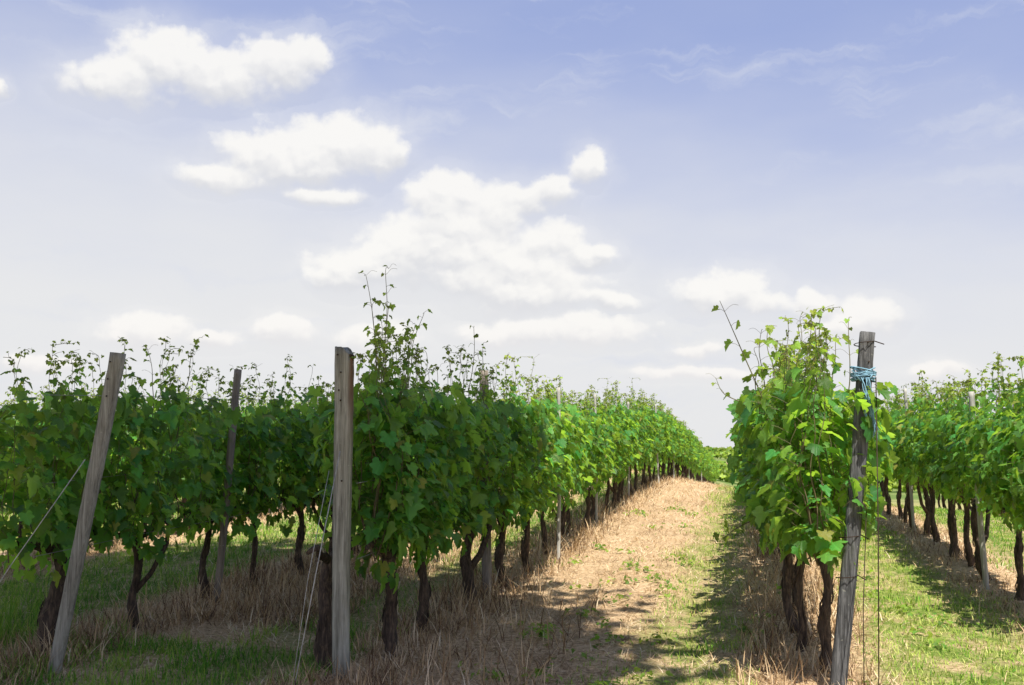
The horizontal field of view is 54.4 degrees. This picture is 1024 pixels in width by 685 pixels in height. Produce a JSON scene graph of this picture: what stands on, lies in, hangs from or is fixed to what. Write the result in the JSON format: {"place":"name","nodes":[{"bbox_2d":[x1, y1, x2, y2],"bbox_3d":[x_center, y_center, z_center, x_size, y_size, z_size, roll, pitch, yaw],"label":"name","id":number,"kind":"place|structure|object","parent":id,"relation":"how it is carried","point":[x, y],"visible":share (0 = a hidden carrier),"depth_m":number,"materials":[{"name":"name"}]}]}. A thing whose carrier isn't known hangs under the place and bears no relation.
{"place":"outdoors","nodes":[
{"label":"outdoors","id":0,"kind":"place"},
{"bbox_2d":[0,558,102,654],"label":"tall grass","id":1,"kind":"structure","parent":0,"point":[9,624],"depth_m":7.05,"materials":[{"name":"plant"}]},
{"bbox_2d":[0,457,1023,684],"bbox_3d":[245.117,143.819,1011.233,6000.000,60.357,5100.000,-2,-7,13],"label":"ground","id":2,"kind":"structure","parent":0,"point":[584,582],"depth_m":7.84,"materials":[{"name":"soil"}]},
{"bbox_2d":[0,425,26,495],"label":"grapevine","id":3,"kind":"object","parent":2,"relation":"on","point":[12,445],"visible":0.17,"depth_m":10.27,"materials":[{"name":"green plant"}]},
{"bbox_2d":[8,391,46,479],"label":"grapevine","id":4,"kind":"object","parent":2,"relation":"on","point":[39,398],"visible":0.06,"depth_m":14.02,"materials":[{"name":"green plant"}]},
{"bbox_2d":[0,384,61,562],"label":"grapevine","id":5,"kind":"object","parent":2,"relation":"on","point":[19,451],"visible":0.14,"depth_m":10.66,"materials":[{"name":"green plant"}]},
{"bbox_2d":[0,339,162,652],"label":"grapevine","id":6,"kind":"object","parent":2,"relation":"on","point":[51,534],"visible":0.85,"depth_m":6.66,"materials":[{"name":"green plant"}]},
{"bbox_2d":[47,352,125,673],"bbox_3d":[-2.667,1.169,6.190,0.427,2.228,0.098,0,-6,-1],"label":"wooden post","id":7,"kind":"object","parent":2,"relation":"on","point":[111,387],"visible":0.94,"depth_m":6.18,"materials":[{"name":"grey wood"}]},
{"bbox_2d":[0,459,85,581],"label":"guy wire","id":8,"kind":"object","parent":7,"relation":"attached to","point":[43,519],"visible":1,"depth_m":6.14,"materials":[{"name":"grey metal"}]},
{"bbox_2d":[53,396,139,494],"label":"grapevine","id":9,"kind":"object","parent":2,"relation":"on","point":[130,435],"visible":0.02,"depth_m":12.29,"materials":[{"name":"green plant"}]},
{"bbox_2d":[37,334,241,628],"bbox_3d":[-2.845,1.032,7.413,0.970,2.319,1.723,-2,-7,13],"label":"grapevine","id":10,"kind":"object","parent":2,"relation":"on","point":[149,461],"visible":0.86,"depth_m":7.46,"materials":[{"name":"green plant"}]},
{"bbox_2d":[111,385,196,538],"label":"grapevine","id":11,"kind":"object","parent":2,"relation":"on","point":[135,439],"visible":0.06,"depth_m":12.79,"materials":[{"name":"green plant"}]},
{"bbox_2d":[162,375,227,528],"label":"grapevine","id":12,"kind":"object","parent":2,"relation":"on","point":[184,499],"visible":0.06,"depth_m":14.13,"materials":[{"name":"green plant"}]},
{"bbox_2d":[128,366,277,596],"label":"grapevine","id":13,"kind":"object","parent":2,"relation":"on","point":[240,481],"visible":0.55,"depth_m":8.70,"materials":[{"name":"green plant"}]},
{"bbox_2d":[214,369,241,602],"bbox_3d":[-2.455,1.347,8.539,0.201,2.245,0.070,2,-7,-16],"label":"wooden post","id":14,"kind":"object","parent":2,"relation":"on","point":[229,462],"visible":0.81,"depth_m":8.53,"materials":[{"name":"grey wood"}]},
{"bbox_2d":[52,459,278,482],"bbox_3d":[0.472,2.108,20.864,0.004,0.875,30.000,-2,-7,13],"label":"trellis wire","id":15,"kind":"object","parent":14,"relation":"attached to","point":[158,471],"visible":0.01,"depth_m":7.62,"materials":[{"name":"grey metal"}]},
{"bbox_2d":[65,395,299,400],"bbox_3d":[0.492,1.541,20.924,0.004,0.875,30.000,-2,-7,13],"label":"trellis wire","id":16,"kind":"object","parent":14,"relation":"attached to","point":[156,396],"visible":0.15,"depth_m":7.49,"materials":[{"name":"grey metal"}]},
{"bbox_2d":[217,386,275,520],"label":"grapevine","id":17,"kind":"object","parent":2,"relation":"on","point":[243,413],"visible":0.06,"depth_m":15.39,"materials":[{"name":"green plant"}]},
{"bbox_2d":[187,363,326,585],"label":"grapevine","id":18,"kind":"object","parent":2,"relation":"on","point":[281,442],"visible":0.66,"depth_m":9.19,"materials":[{"name":"green plant"}]},
{"bbox_2d":[240,395,275,421],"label":"grapevine","id":19,"kind":"object","parent":2,"relation":"on","point":[256,404],"visible":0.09,"depth_m":20.35,"materials":[{"name":"green plant"}]},
{"bbox_2d":[247,402,292,478],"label":"grapevine","id":20,"kind":"object","parent":2,"relation":"on","point":[271,436],"visible":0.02,"depth_m":16.36,"materials":[{"name":"green plant"}]},
{"bbox_2d":[239,354,358,574],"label":"grapevine","id":21,"kind":"object","parent":2,"relation":"on","point":[303,500],"visible":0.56,"depth_m":9.74,"materials":[{"name":"green plant"}]},
{"bbox_2d":[278,381,358,552],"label":"grapevine","id":22,"kind":"object","parent":2,"relation":"on","point":[318,511],"visible":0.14,"depth_m":10.46,"materials":[{"name":"green plant"}]},
{"bbox_2d":[332,346,353,678],"bbox_3d":[-1.031,1.134,6.054,0.136,2.241,0.123,-2,-7,13],"label":"wooden post","id":23,"kind":"object","parent":2,"relation":"on","point":[343,427],"visible":0.98,"depth_m":6.03,"materials":[{"name":"grey wood"}]},
{"bbox_2d":[34,497,331,556],"bbox_3d":[0.488,2.555,20.810,0.004,0.875,30.000,-2,-7,13],"label":"trellis wire","id":24,"kind":"object","parent":23,"relation":"attached to","point":[148,532],"visible":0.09,"depth_m":7.36,"materials":[{"name":"grey metal"}]},
{"bbox_2d":[292,472,328,684],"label":"guy wire","id":25,"kind":"object","parent":23,"relation":"attached to","point":[308,577],"visible":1,"depth_m":5.71,"materials":[{"name":"grey metal"}]},
{"bbox_2d":[296,451,340,677],"bbox_3d":[-1.117,1.327,5.688,0.009,1.411,0.566,-2,-7,16],"label":"guy wire","id":26,"kind":"object","parent":23,"relation":"attached to","point":[317,565],"visible":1,"depth_m":5.70,"materials":[{"name":"grey metal"}]},
{"bbox_2d":[323,383,364,553],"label":"grapevine","id":27,"kind":"object","parent":2,"relation":"on","point":[355,430],"depth_m":11.31,"materials":[{"name":"green plant"}]},
{"bbox_2d":[306,335,409,668],"bbox_3d":[-0.928,1.030,6.363,0.582,2.174,0.910,-2,-7,13],"label":"grapevine","id":28,"kind":"object","parent":2,"relation":"on","point":[323,638],"visible":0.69,"depth_m":6.24,"materials":[{"name":"green plant"}]},
{"bbox_2d":[303,265,474,657],"bbox_3d":[-0.799,0.793,6.649,1.000,2.658,1.155,-2,-7,13],"label":"grapevine","id":29,"kind":"object","parent":2,"relation":"on","point":[421,422],"visible":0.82,"depth_m":6.47,"materials":[{"name":"green plant"}]},
{"bbox_2d":[328,340,506,632],"bbox_3d":[-0.639,1.088,7.279,1.088,2.172,1.639,-2,-7,13],"label":"grapevine","id":30,"kind":"object","parent":2,"relation":"on","point":[462,466],"visible":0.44,"depth_m":7.21,"materials":[{"name":"green plant"}]},
{"bbox_2d":[421,325,544,604],"bbox_3d":[-0.354,1.045,8.329,1.053,2.382,1.473,-2,-7,13],"label":"grapevine","id":31,"kind":"object","parent":2,"relation":"on","point":[468,565],"visible":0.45,"depth_m":8.28,"materials":[{"name":"green plant"}]},
{"bbox_2d":[479,370,491,594],"bbox_3d":[-0.235,1.357,8.882,0.093,2.234,0.249,2,-7,-14],"label":"wooden post","id":32,"kind":"object","parent":2,"relation":"on","point":[487,563],"visible":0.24,"depth_m":8.75,"materials":[{"name":"grey wood"}]},
{"bbox_2d":[456,354,564,588],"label":"grapevine","id":33,"kind":"object","parent":2,"relation":"on","point":[541,441],"visible":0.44,"depth_m":9.01,"materials":[{"name":"green plant"}]},
{"bbox_2d":[0,470,1023,684],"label":"dry grass","id":34,"kind":"structure","parent":2,"relation":"on","point":[259,572],"depth_m":7.68,"materials":[{"name":"plant"}]},
{"bbox_2d":[476,354,576,570],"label":"grapevine","id":35,"kind":"object","parent":2,"relation":"on","point":[559,453],"visible":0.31,"depth_m":9.93,"materials":[{"name":"green plant"}]},
{"bbox_2d":[509,379,593,554],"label":"grapevine","id":36,"kind":"object","parent":2,"relation":"on","point":[577,453],"visible":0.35,"depth_m":11.17,"materials":[{"name":"green plant"}]},
{"bbox_2d":[557,387,560,559],"bbox_3d":[0.510,1.544,10.841,0.053,2.111,0.073,-2,-7,13],"label":"vineyard stake","id":37,"kind":"object","parent":2,"relation":"on","point":[559,502],"visible":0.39,"depth_m":10.79,"materials":[{"name":"grey wood"}]},
{"bbox_2d":[546,375,600,544],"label":"grapevine","id":38,"kind":"object","parent":2,"relation":"on","point":[586,451],"visible":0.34,"depth_m":12.04,"materials":[{"name":"green plant"}]},
{"bbox_2d":[556,390,605,534],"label":"grapevine","id":39,"kind":"object","parent":2,"relation":"on","point":[597,459],"visible":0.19,"depth_m":13.14,"materials":[{"name":"green plant"}]},
{"bbox_2d":[594,394,597,522],"bbox_3d":[1.233,1.825,14.620,0.053,2.132,0.073,-2,-7,13],"label":"vineyard stake","id":40,"kind":"object","parent":2,"relation":"on","point":[596,495],"visible":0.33,"depth_m":14.54,"materials":[{"name":"grey wood"}]},
{"bbox_2d":[572,389,620,527],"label":"grapevine","id":41,"kind":"object","parent":2,"relation":"on","point":[603,466],"visible":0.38,"depth_m":13.91,"materials":[{"name":"green plant"}]},
{"bbox_2d":[576,385,625,520],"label":"grapevine","id":42,"kind":"object","parent":2,"relation":"on","point":[611,429],"visible":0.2,"depth_m":14.87,"materials":[{"name":"green plant"}]},
{"bbox_2d":[591,378,635,511],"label":"grapevine","id":43,"kind":"object","parent":2,"relation":"on","point":[626,432],"visible":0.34,"depth_m":15.76,"materials":[{"name":"green plant"}]},
{"bbox_2d":[596,380,643,502],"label":"grapevine","id":44,"kind":"object","parent":2,"relation":"on","point":[621,410],"visible":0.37,"depth_m":17.42,"materials":[{"name":"green plant"}]},
{"bbox_2d":[601,388,638,508],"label":"grapevine","id":45,"kind":"object","parent":2,"relation":"on","point":[614,488],"visible":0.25,"depth_m":16.64,"materials":[{"name":"green plant"}]},
{"bbox_2d":[627,402,629,496],"bbox_3d":[2.209,2.161,18.899,0.055,2.071,0.071,-2,-7,13],"label":"vineyard stake","id":46,"kind":"object","parent":2,"relation":"on","point":[629,466],"visible":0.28,"depth_m":18.83,"materials":[{"name":"grey wood"}]},
{"bbox_2d":[615,394,648,498],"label":"grapevine","id":47,"kind":"object","parent":2,"relation":"on","point":[635,460],"visible":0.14,"depth_m":18.48,"materials":[{"name":"green plant"}]},
{"bbox_2d":[622,394,656,495],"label":"grapevine","id":48,"kind":"object","parent":2,"relation":"on","point":[644,455],"visible":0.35,"depth_m":19.37,"materials":[{"name":"green plant"}]},
{"bbox_2d":[627,377,659,492],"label":"grapevine","id":49,"kind":"object","parent":2,"relation":"on","point":[652,433],"visible":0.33,"depth_m":20.28,"materials":[{"name":"green plant"}]},
{"bbox_2d":[636,389,663,488],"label":"grapevine","id":50,"kind":"object","parent":2,"relation":"on","point":[657,425],"visible":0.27,"depth_m":21.31,"materials":[{"name":"green plant"}]},
{"bbox_2d":[638,392,665,485],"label":"grapevine","id":51,"kind":"object","parent":2,"relation":"on","point":[645,480],"visible":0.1,"depth_m":22.36,"materials":[{"name":"green plant"}]},
{"bbox_2d":[641,395,667,481],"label":"grapevine","id":52,"kind":"object","parent":2,"relation":"on","point":[662,443],"visible":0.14,"depth_m":23.31,"materials":[{"name":"green plant"}]},
{"bbox_2d":[655,404,658,482],"bbox_3d":[3.406,2.500,23.331,0.049,2.101,0.103,6,-9,-43],"label":"vineyard stake","id":53,"kind":"object","parent":2,"relation":"on","point":[657,454],"visible":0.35,"depth_m":23.27,"materials":[{"name":"grey wood"}]},
{"bbox_2d":[649,393,672,479],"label":"grapevine","id":54,"kind":"object","parent":2,"relation":"on","point":[668,430],"visible":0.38,"depth_m":24.20,"materials":[{"name":"green plant"}]},
{"bbox_2d":[654,400,676,480],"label":"grapevine","id":55,"kind":"object","parent":2,"relation":"on","point":[670,445],"visible":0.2,"depth_m":25.15,"materials":[{"name":"green plant"}]},
{"bbox_2d":[655,406,678,476],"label":"grapevine","id":56,"kind":"object","parent":2,"relation":"on","point":[676,451],"visible":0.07,"depth_m":27.11,"materials":[{"name":"green plant"}]},
{"bbox_2d":[656,400,679,479],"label":"grapevine","id":57,"kind":"object","parent":2,"relation":"on","point":[675,439],"visible":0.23,"depth_m":26.01,"materials":[{"name":"green plant"}]},
{"bbox_2d":[666,408,684,477],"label":"grapevine","id":58,"kind":"object","parent":2,"relation":"on","point":[668,412],"visible":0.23,"depth_m":28.02,"materials":[{"name":"green plant"}]},
{"bbox_2d":[666,414,684,478],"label":"grapevine","id":59,"kind":"object","parent":2,"relation":"on","point":[679,453],"visible":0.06,"depth_m":28.93,"materials":[{"name":"green plant"}]},
{"bbox_2d":[671,408,686,474],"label":"grapevine","id":60,"kind":"object","parent":2,"relation":"on","point":[683,451],"visible":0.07,"depth_m":30.05,"materials":[{"name":"green plant"}]},
{"bbox_2d":[671,414,690,476],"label":"grapevine","id":61,"kind":"object","parent":2,"relation":"on","point":[678,464],"visible":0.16,"depth_m":30.98,"materials":[{"name":"green plant"}]},
{"bbox_2d":[675,417,691,471],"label":"grapevine","id":62,"kind":"object","parent":2,"relation":"on","point":[686,448],"visible":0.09,"depth_m":31.79,"materials":[{"name":"green plant"}]},
{"bbox_2d":[679,421,694,477],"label":"grapevine","id":63,"kind":"object","parent":2,"relation":"on","point":[691,440],"visible":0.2,"depth_m":32.79,"materials":[{"name":"green plant"}]},
{"bbox_2d":[681,424,695,478],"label":"grapevine","id":64,"kind":"object","parent":2,"relation":"on","point":[685,470],"visible":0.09,"depth_m":33.70,"materials":[{"name":"green plant"}]},
{"bbox_2d":[680,420,696,477],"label":"grapevine","id":65,"kind":"object","parent":2,"relation":"on","point":[694,438],"visible":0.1,"depth_m":34.66,"materials":[{"name":"green plant"}]},
{"bbox_2d":[684,422,698,477],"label":"grapevine","id":66,"kind":"object","parent":2,"relation":"on","point":[696,446],"visible":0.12,"depth_m":35.43,"materials":[{"name":"green plant"}]},
{"bbox_2d":[686,428,698,478],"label":"grapevine","id":67,"kind":"object","parent":2,"relation":"on","point":[694,462],"visible":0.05,"depth_m":36.47,"materials":[{"name":"green plant"}]},
{"bbox_2d":[687,429,701,478],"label":"grapevine","id":68,"kind":"object","parent":2,"relation":"on","point":[699,457],"visible":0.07,"depth_m":37.42,"materials":[{"name":"green plant"}]},
{"bbox_2d":[692,446,704,481],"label":"grapevine","id":69,"kind":"object","parent":2,"relation":"on","point":[693,477],"visible":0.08,"depth_m":40.37,"materials":[{"name":"green plant"}]},
{"bbox_2d":[694,449,707,481],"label":"grapevine","id":70,"kind":"object","parent":2,"relation":"on","point":[703,468],"visible":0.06,"depth_m":42.30,"materials":[{"name":"green plant"}]},
{"bbox_2d":[696,447,706,480],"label":"grapevine","id":71,"kind":"object","parent":2,"relation":"on","point":[704,464],"visible":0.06,"depth_m":41.27,"materials":[{"name":"green plant"}]},
{"bbox_2d":[694,436,708,482],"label":"grapevine","id":72,"kind":"object","parent":2,"relation":"on","point":[706,451],"visible":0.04,"depth_m":43.36,"materials":[{"name":"green plant"}]},
{"bbox_2d":[700,453,710,480],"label":"grapevine","id":73,"kind":"object","parent":2,"relation":"on","point":[708,464],"visible":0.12,"depth_m":45.25,"materials":[{"name":"green plant"}]},
{"bbox_2d":[458,506,1023,684],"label":"weeds","id":74,"kind":"object","parent":2,"relation":"on","point":[636,669],"visible":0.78,"depth_m":7.32,"materials":[{"name":"green plant"}]},
{"bbox_2d":[733,339,792,480],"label":"grapevine","id":75,"kind":"object","parent":2,"relation":"on","point":[734,441],"visible":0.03,"depth_m":9.86,"materials":[{"name":"green plant"}]},
{"bbox_2d":[707,317,841,632],"bbox_3d":[1.938,0.991,7.197,0.997,2.282,1.458,-2,-7,13],"label":"grapevine","id":76,"kind":"object","parent":2,"relation":"on","point":[787,580],"visible":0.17,"depth_m":7.07,"materials":[{"name":"green plant"}]},
{"bbox_2d":[768,369,782,554],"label":"grapevine","id":77,"kind":"object","parent":2,"relation":"on","point":[769,388],"visible":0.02,"depth_m":10.80,"materials":[{"name":"green plant"}]},
{"bbox_2d":[631,446,922,491],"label":"vineyard","id":78,"kind":"object","parent":2,"relation":"on","point":[721,452],"visible":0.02,"depth_m":177.45,"materials":[{"name":"green plant"}]},
{"bbox_2d":[725,364,842,609],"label":"grapevine","id":79,"kind":"object","parent":2,"relation":"on","point":[735,447],"visible":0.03,"depth_m":7.88,"materials":[{"name":"green plant"}]},
{"bbox_2d":[737,369,837,576],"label":"grapevine","id":80,"kind":"object","parent":2,"relation":"on","point":[784,564],"visible":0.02,"depth_m":8.77,"materials":[{"name":"green plant"}]},
{"bbox_2d":[726,344,851,651],"bbox_3d":[1.894,1.040,6.557,0.919,2.088,1.462,-2,-7,13],"label":"grapevine","id":81,"kind":"object","parent":2,"relation":"on","point":[734,463],"visible":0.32,"depth_m":6.45,"materials":[{"name":"green plant"}]},
{"bbox_2d":[711,302,899,672],"bbox_3d":[1.812,0.912,6.155,1.067,2.298,1.584,-2,-7,13],"label":"grapevine","id":82,"kind":"object","parent":2,"relation":"on","point":[775,459],"visible":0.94,"depth_m":5.81,"materials":[{"name":"green plant"}]},
{"bbox_2d":[829,331,883,684],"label":"wooden post","id":83,"kind":"object","parent":2,"relation":"on","point":[844,617],"visible":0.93,"depth_m":5.50,"materials":[{"name":"grey wood"}]},
{"bbox_2d":[849,366,878,439],"bbox_3d":[1.983,0.341,5.601,0.147,0.421,0.162,-2,-7,13],"label":"twine","id":84,"kind":"object","parent":83,"relation":"attached to","point":[861,375],"visible":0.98,"depth_m":5.56,"materials":[{"name":"blue plastic"}]},
{"bbox_2d":[863,512,866,684],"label":"guy wire","id":85,"kind":"object","parent":83,"relation":"attached to","point":[863,600],"visible":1,"depth_m":5.22,"materials":[{"name":"grey metal"}]},
{"bbox_2d":[875,377,878,684],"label":"guy wire","id":86,"kind":"object","parent":83,"relation":"attached to","point":[878,525],"visible":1,"depth_m":5.25,"materials":[{"name":"grey metal"}]},
{"bbox_2d":[868,399,891,514],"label":"grapevine","id":87,"kind":"object","parent":2,"relation":"on","point":[887,496],"visible":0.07,"depth_m":16.02,"materials":[{"name":"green plant"}]},
{"bbox_2d":[879,405,884,506],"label":"grapevine","id":88,"kind":"object","parent":2,"relation":"on","point":[881,483],"visible":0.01,"depth_m":17.00,"materials":[{"name":"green plant"}]},
{"bbox_2d":[880,398,903,518],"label":"grapevine","id":89,"kind":"object","parent":2,"relation":"on","point":[898,498],"visible":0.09,"depth_m":15.15,"materials":[{"name":"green plant"}]},
{"bbox_2d":[874,385,912,522],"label":"grapevine","id":90,"kind":"object","parent":2,"relation":"on","point":[895,405],"visible":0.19,"depth_m":14.38,"materials":[{"name":"green plant"}]},
{"bbox_2d":[874,394,917,529],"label":"grapevine","id":91,"kind":"object","parent":2,"relation":"on","point":[899,469],"visible":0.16,"depth_m":13.47,"materials":[{"name":"green plant"}]},
{"bbox_2d":[903,389,915,531],"bbox_3d":[5.295,1.687,13.238,0.049,2.151,0.093,4,-8,-32],"label":"vineyard stake","id":92,"kind":"object","parent":2,"relation":"on","point":[911,486],"visible":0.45,"depth_m":13.18,"materials":[{"name":"grey wood"}]},
{"bbox_2d":[890,370,934,534],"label":"grapevine","id":93,"kind":"object","parent":2,"relation":"on","point":[907,472],"visible":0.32,"depth_m":12.79,"materials":[{"name":"green plant"}]},
{"bbox_2d":[889,377,943,541],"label":"grapevine","id":94,"kind":"object","parent":2,"relation":"on","point":[902,428],"visible":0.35,"depth_m":12.08,"materials":[{"name":"green plant"}]},
{"bbox_2d":[901,380,960,552],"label":"grapevine","id":95,"kind":"object","parent":2,"relation":"on","point":[922,416],"visible":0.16,"depth_m":11.28,"materials":[{"name":"green plant"}]},
{"bbox_2d":[903,374,971,557],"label":"grapevine","id":96,"kind":"object","parent":2,"relation":"on","point":[951,517],"visible":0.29,"depth_m":10.80,"materials":[{"name":"green plant"}]},
{"bbox_2d":[938,493,946,508],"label":"grapevine","id":97,"kind":"object","parent":2,"relation":"on","point":[943,502],"visible":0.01,"depth_m":26.27,"materials":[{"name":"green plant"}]},
{"bbox_2d":[915,380,996,566],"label":"grapevine","id":98,"kind":"object","parent":2,"relation":"on","point":[930,468],"visible":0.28,"depth_m":10.07,"materials":[{"name":"green plant"}]},
{"bbox_2d":[925,351,1013,580],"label":"grapevine","id":99,"kind":"object","parent":2,"relation":"on","point":[935,435],"visible":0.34,"depth_m":9.34,"materials":[{"name":"green plant"}]},
{"bbox_2d":[968,391,988,589],"bbox_3d":[4.182,1.437,8.898,0.060,2.002,0.108,5,-8,-39],"label":"vineyard stake","id":100,"kind":"object","parent":2,"relation":"on","point":[983,555],"visible":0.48,"depth_m":8.84,"materials":[{"name":"grey wood"}]},
{"bbox_2d":[953,356,1023,600],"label":"grapevine","id":101,"kind":"object","parent":2,"relation":"on","point":[993,507],"visible":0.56,"depth_m":8.42,"materials":[{"name":"green plant"}]},
{"bbox_2d":[964,378,1023,532],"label":"grapevine","id":102,"kind":"object","parent":2,"relation":"on","point":[978,439],"visible":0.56,"depth_m":7.96,"materials":[{"name":"green plant"}]},
{"bbox_2d":[984,363,1023,533],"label":"grapevine","id":103,"kind":"object","parent":2,"relation":"on","point":[1005,444],"visible":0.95,"depth_m":7.36,"materials":[{"name":"green plant"}]},
{"bbox_2d":[0,470,1023,684],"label":"green grass","id":104,"kind":"structure","parent":0,"point":[205,665],"depth_m":7.30,"materials":[{"name":"green plant"}]},
{"bbox_2d":[0,0,1023,447],"label":"sky","id":105,"kind":"structure","parent":0,"point":[578,185],"materials":[{"name":"blue"}]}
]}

